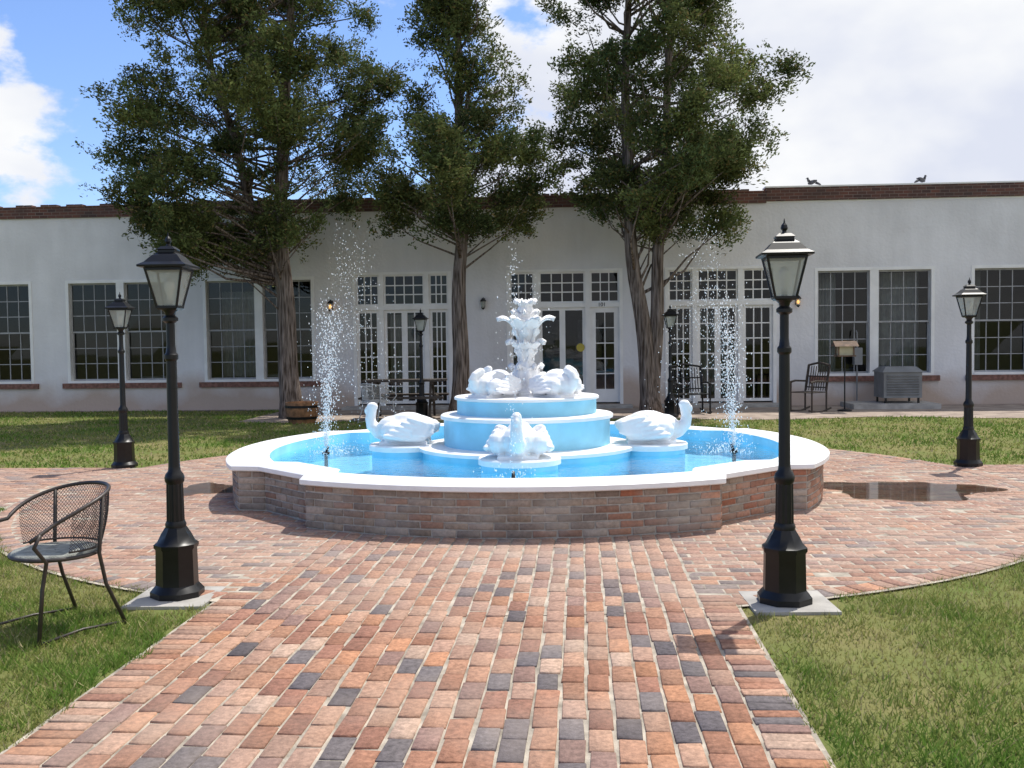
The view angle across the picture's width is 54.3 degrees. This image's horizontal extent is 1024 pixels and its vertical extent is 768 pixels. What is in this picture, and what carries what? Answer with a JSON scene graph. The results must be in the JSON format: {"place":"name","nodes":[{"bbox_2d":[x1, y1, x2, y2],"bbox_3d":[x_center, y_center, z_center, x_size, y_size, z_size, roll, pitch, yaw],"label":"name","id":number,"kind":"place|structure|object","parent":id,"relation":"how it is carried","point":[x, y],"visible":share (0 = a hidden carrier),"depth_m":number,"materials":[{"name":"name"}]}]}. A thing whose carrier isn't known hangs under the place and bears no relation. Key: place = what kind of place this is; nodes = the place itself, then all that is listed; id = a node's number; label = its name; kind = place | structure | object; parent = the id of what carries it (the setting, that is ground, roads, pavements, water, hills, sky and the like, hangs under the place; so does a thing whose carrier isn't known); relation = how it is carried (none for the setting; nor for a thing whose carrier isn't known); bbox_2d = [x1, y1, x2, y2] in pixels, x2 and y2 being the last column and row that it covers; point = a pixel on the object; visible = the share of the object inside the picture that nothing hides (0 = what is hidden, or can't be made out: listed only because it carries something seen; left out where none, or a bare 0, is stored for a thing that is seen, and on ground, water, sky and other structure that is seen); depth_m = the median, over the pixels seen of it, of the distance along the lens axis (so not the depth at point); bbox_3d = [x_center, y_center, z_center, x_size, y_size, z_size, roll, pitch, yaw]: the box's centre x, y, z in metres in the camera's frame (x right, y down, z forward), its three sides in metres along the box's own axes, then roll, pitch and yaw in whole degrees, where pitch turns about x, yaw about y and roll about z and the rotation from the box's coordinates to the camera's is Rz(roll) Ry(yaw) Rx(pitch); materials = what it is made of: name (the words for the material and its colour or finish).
{"place":"outdoors","nodes":[
{"label":"outdoors","id":0,"kind":"place"},
{"bbox_2d":[412,178,440,194],"bbox_3d":[-2.781,-4.009,37.938,4.158,8.161,4.428,-2,3,-28],"label":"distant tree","id":1,"kind":"object","parent":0,"point":[423,186],"visible":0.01,"depth_m":37.65,"materials":[{"name":"green plant"}]},
{"bbox_2d":[0,449,1023,767],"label":"brick paving","id":2,"kind":"structure","parent":0,"point":[300,645],"depth_m":5.54,"materials":[{"name":"red brick"}]},
{"bbox_2d":[136,233,204,600],"bbox_3d":[-2.160,0.197,6.359,0.310,2.315,0.310,-1,2,-1],"label":"street lamp","id":3,"kind":"object","parent":2,"relation":"on","point":[176,562],"visible":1,"depth_m":6.32,"materials":[{"name":"black metal"}]},
{"bbox_2d":[189,482,216,485],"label":"puddle","id":4,"kind":"object","parent":2,"relation":"on","point":[208,483],"visible":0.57,"depth_m":11.45,"materials":[{"name":"liquid"}]},
{"bbox_2d":[226,210,829,538],"bbox_3d":[0.157,-0.371,11.191,6.459,3.041,6.459,-1,2,4],"label":"fountain","id":5,"kind":"object","parent":2,"relation":"on","point":[525,448],"visible":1,"depth_m":9.64,"materials":[{"name":"stone"}]},
{"bbox_2d":[755,219,814,607],"bbox_3d":[1.646,0.165,6.033,0.310,2.315,0.310,0,2,7],"label":"street lamp","id":6,"kind":"object","parent":2,"relation":"on","point":[784,548],"visible":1,"depth_m":5.99,"materials":[{"name":"black metal"}]},
{"bbox_2d":[952,277,986,466],"bbox_3d":[5.630,-0.152,12.305,0.310,2.315,0.310,-1,2,4],"label":"street lamp","id":7,"kind":"object","parent":2,"relation":"on","point":[968,439],"visible":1,"depth_m":12.27,"materials":[{"name":"black metal"}]},
{"bbox_2d":[0,409,1023,767],"bbox_3d":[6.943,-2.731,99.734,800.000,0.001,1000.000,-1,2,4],"label":"ground","id":8,"kind":"structure","parent":0,"point":[902,642],"depth_m":5.59,"materials":[{"name":"green plant"}]},
{"bbox_2d":[0,481,127,646],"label":"patio chair","id":9,"kind":"object","parent":8,"relation":"on","point":[59,552],"visible":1,"depth_m":5.74,"materials":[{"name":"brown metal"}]},
{"bbox_2d":[104,292,137,467],"bbox_3d":[-5.154,-0.059,13.198,0.310,2.315,0.310,-1,2,-2],"label":"street lamp","id":10,"kind":"object","parent":8,"relation":"on","point":[124,449],"visible":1,"depth_m":13.16,"materials":[{"name":"black metal"}]},
{"bbox_2d":[8,409,278,411],"bbox_3d":[-10.909,0.684,24.918,10.750,0.001,0.400,-1,2,4],"label":"dirt strip","id":11,"kind":"object","parent":8,"relation":"on","point":[144,410],"depth_m":24.76,"materials":[{"name":"brown soil"}]},
{"bbox_2d":[72,0,422,418],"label":"juniper tree","id":12,"kind":"object","parent":8,"relation":"on","point":[278,121],"visible":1,"depth_m":20.96,"materials":[{"name":"green plant"}]},
{"bbox_2d":[285,401,318,423],"bbox_3d":[-4.301,0.584,20.442,0.686,0.430,0.686,-1,2,4],"label":"barrel planter","id":13,"kind":"object","parent":8,"relation":"on","point":[300,412],"visible":0.96,"depth_m":20.18,"materials":[{"name":"brown wood"}]},
{"bbox_2d":[357,383,396,422],"bbox_3d":[-2.747,0.383,20.175,0.623,0.815,0.613,1,3,34],"label":"patio chair","id":14,"kind":"object","parent":8,"relation":"on","point":[364,396],"visible":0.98,"depth_m":19.96,"materials":[{"name":"grey metal"}]},
{"bbox_2d":[356,0,570,411],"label":"juniper tree","id":15,"kind":"object","parent":8,"relation":"on","point":[453,166],"visible":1,"depth_m":20.96,"materials":[{"name":"green plant"}]},
{"bbox_2d":[121,586,841,615],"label":"concrete pads","id":16,"kind":"object","parent":8,"relation":"on","point":[821,604],"visible":0.61,"depth_m":6.13,"materials":[{"name":"grey concrete"}]},
{"bbox_2d":[0,198,1023,411],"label":"stucco walls","id":17,"kind":"structure","parent":8,"relation":"on","point":[952,241],"depth_m":24.17,"materials":[{"name":"white paint"}]},
{"bbox_2d":[327,299,332,311],"bbox_3d":[-4.438,-1.914,24.398,0.170,0.307,0.215,-1,2,4],"label":"wall sconce","id":18,"kind":"object","parent":17,"relation":"attached to","point":[330,302],"depth_m":24.36,"materials":[{"name":"black paint"}]},
{"bbox_2d":[480,297,485,309],"bbox_3d":[-0.698,-1.949,24.137,0.170,0.307,0.215,-1,2,4],"label":"wall sconce","id":19,"kind":"object","parent":17,"relation":"attached to","point":[482,300],"depth_m":24.15,"materials":[{"name":"black paint"}]},
{"bbox_2d":[0,264,1023,405],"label":"window and door frames","id":20,"kind":"structure","parent":17,"relation":"attached to","point":[588,307],"depth_m":24.18,"materials":[{"name":"white wood"}]},
{"bbox_2d":[576,343,584,351],"bbox_3d":[1.661,-0.884,24.172,0.200,0.200,0.010,-1,2,4],"label":"door sign","id":21,"kind":"object","parent":20,"relation":"attached to","point":[580,347],"visible":1,"depth_m":24.17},
{"bbox_2d":[0,181,1023,219],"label":"brick parapet","id":22,"kind":"structure","parent":17,"relation":"on","point":[896,191],"depth_m":23.57,"materials":[{"name":"red brick"}]},
{"bbox_2d":[806,177,820,184],"bbox_3d":[7.149,-4.798,23.691,0.361,0.219,0.115,0,3,14],"label":"pigeon","id":23,"kind":"object","parent":22,"relation":"on","point":[810,182],"visible":1,"depth_m":23.66,"materials":[{"name":"grey"}]},
{"bbox_2d":[914,175,925,182],"bbox_3d":[9.625,-4.821,23.514,0.361,0.219,0.115,-1,3,-16],"label":"pigeon","id":24,"kind":"object","parent":22,"relation":"on","point":[921,179],"visible":1,"depth_m":23.48,"materials":[{"name":"grey"}]},
{"bbox_2d":[795,295,800,306],"bbox_3d":[6.765,-1.968,23.618,0.170,0.307,0.215,-1,2,4],"label":"wall sconce","id":25,"kind":"object","parent":17,"relation":"attached to","point":[797,302],"depth_m":23.58,"materials":[{"name":"black paint"}]},
{"bbox_2d":[0,270,1023,404],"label":"interior rooms","id":26,"kind":"object","parent":8,"relation":"on","point":[574,358],"visible":0.06,"depth_m":29.08,"materials":[{"name":"paint"}]},
{"bbox_2d":[142,318,852,404],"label":"dining tables","id":27,"kind":"object","parent":26,"relation":"on","point":[551,333],"visible":0.18,"depth_m":26.24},
{"bbox_2d":[222,271,979,392],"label":"curtains","id":28,"kind":"object","parent":26,"relation":"attached to","point":[884,315],"visible":0.45,"depth_m":24.47,"materials":[{"name":"fabric"}]},
{"bbox_2d":[533,0,815,413],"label":"juniper tree","id":29,"kind":"object","parent":8,"relation":"on","point":[650,202],"visible":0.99,"depth_m":20.82,"materials":[{"name":"green plant"}]},
{"bbox_2d":[0,0,1023,207],"label":"sky","id":30,"kind":"structure","parent":0,"point":[898,91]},
{"bbox_2d":[239,404,1023,422],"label":"patio","id":31,"kind":"structure","parent":0,"point":[979,410],"depth_m":21.60,"materials":[{"name":"beige concrete"}]},
{"bbox_2d":[358,378,448,417],"bbox_3d":[-2.288,0.322,21.444,1.750,0.841,1.650,-1,2,1],"label":"picnic table","id":32,"kind":"object","parent":31,"relation":"on","point":[433,396],"visible":0.87,"depth_m":21.11,"materials":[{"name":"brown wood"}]},
{"bbox_2d":[412,308,428,416],"bbox_3d":[-1.906,-0.432,20.983,0.310,2.315,0.310,-1,2,4],"label":"street lamp","id":33,"kind":"object","parent":31,"relation":"on","point":[421,406],"visible":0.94,"depth_m":20.94,"materials":[{"name":"black metal"}]},
{"bbox_2d":[0,374,1023,409],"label":"sills and door steps","id":34,"kind":"structure","parent":31,"relation":"on","point":[438,407],"depth_m":24.03,"materials":[{"name":"brick"}]},
{"bbox_2d":[661,306,678,416],"bbox_3d":[3.271,-0.479,20.622,0.310,2.315,0.310,-1,2,-2],"label":"street lamp","id":35,"kind":"object","parent":31,"relation":"on","point":[670,407],"visible":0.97,"depth_m":20.58,"materials":[{"name":"black metal"}]},
{"bbox_2d":[668,363,711,413],"bbox_3d":[3.871,0.102,21.729,0.768,1.099,0.767,-1,2,-8],"label":"rocking chair","id":36,"kind":"object","parent":31,"relation":"on","point":[678,388],"visible":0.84,"depth_m":21.97,"materials":[{"name":"black paint"}]},
{"bbox_2d":[790,361,830,412],"bbox_3d":[6.505,0.065,21.839,0.766,1.099,0.608,-2,3,-36],"label":"rocking chair","id":37,"kind":"object","parent":31,"relation":"on","point":[812,386],"visible":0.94,"depth_m":21.90,"materials":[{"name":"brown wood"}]},
{"bbox_2d":[831,341,858,410],"bbox_3d":[7.253,-0.179,21.763,0.500,1.520,0.400,-1,2,4],"label":"bird feeder","id":38,"kind":"object","parent":31,"relation":"on","point":[844,349],"visible":1,"depth_m":21.64,"materials":[{"name":"beige wood"}]},
{"bbox_2d":[840,330,940,408],"bbox_3d":[8.613,-0.357,22.890,1.900,1.785,1.450,-1,2,4],"label":"evaporative cooler","id":39,"kind":"object","parent":31,"relation":"on","point":[897,381],"visible":0.99,"depth_m":22.44,"materials":[{"name":"grey metal"}]}
]}

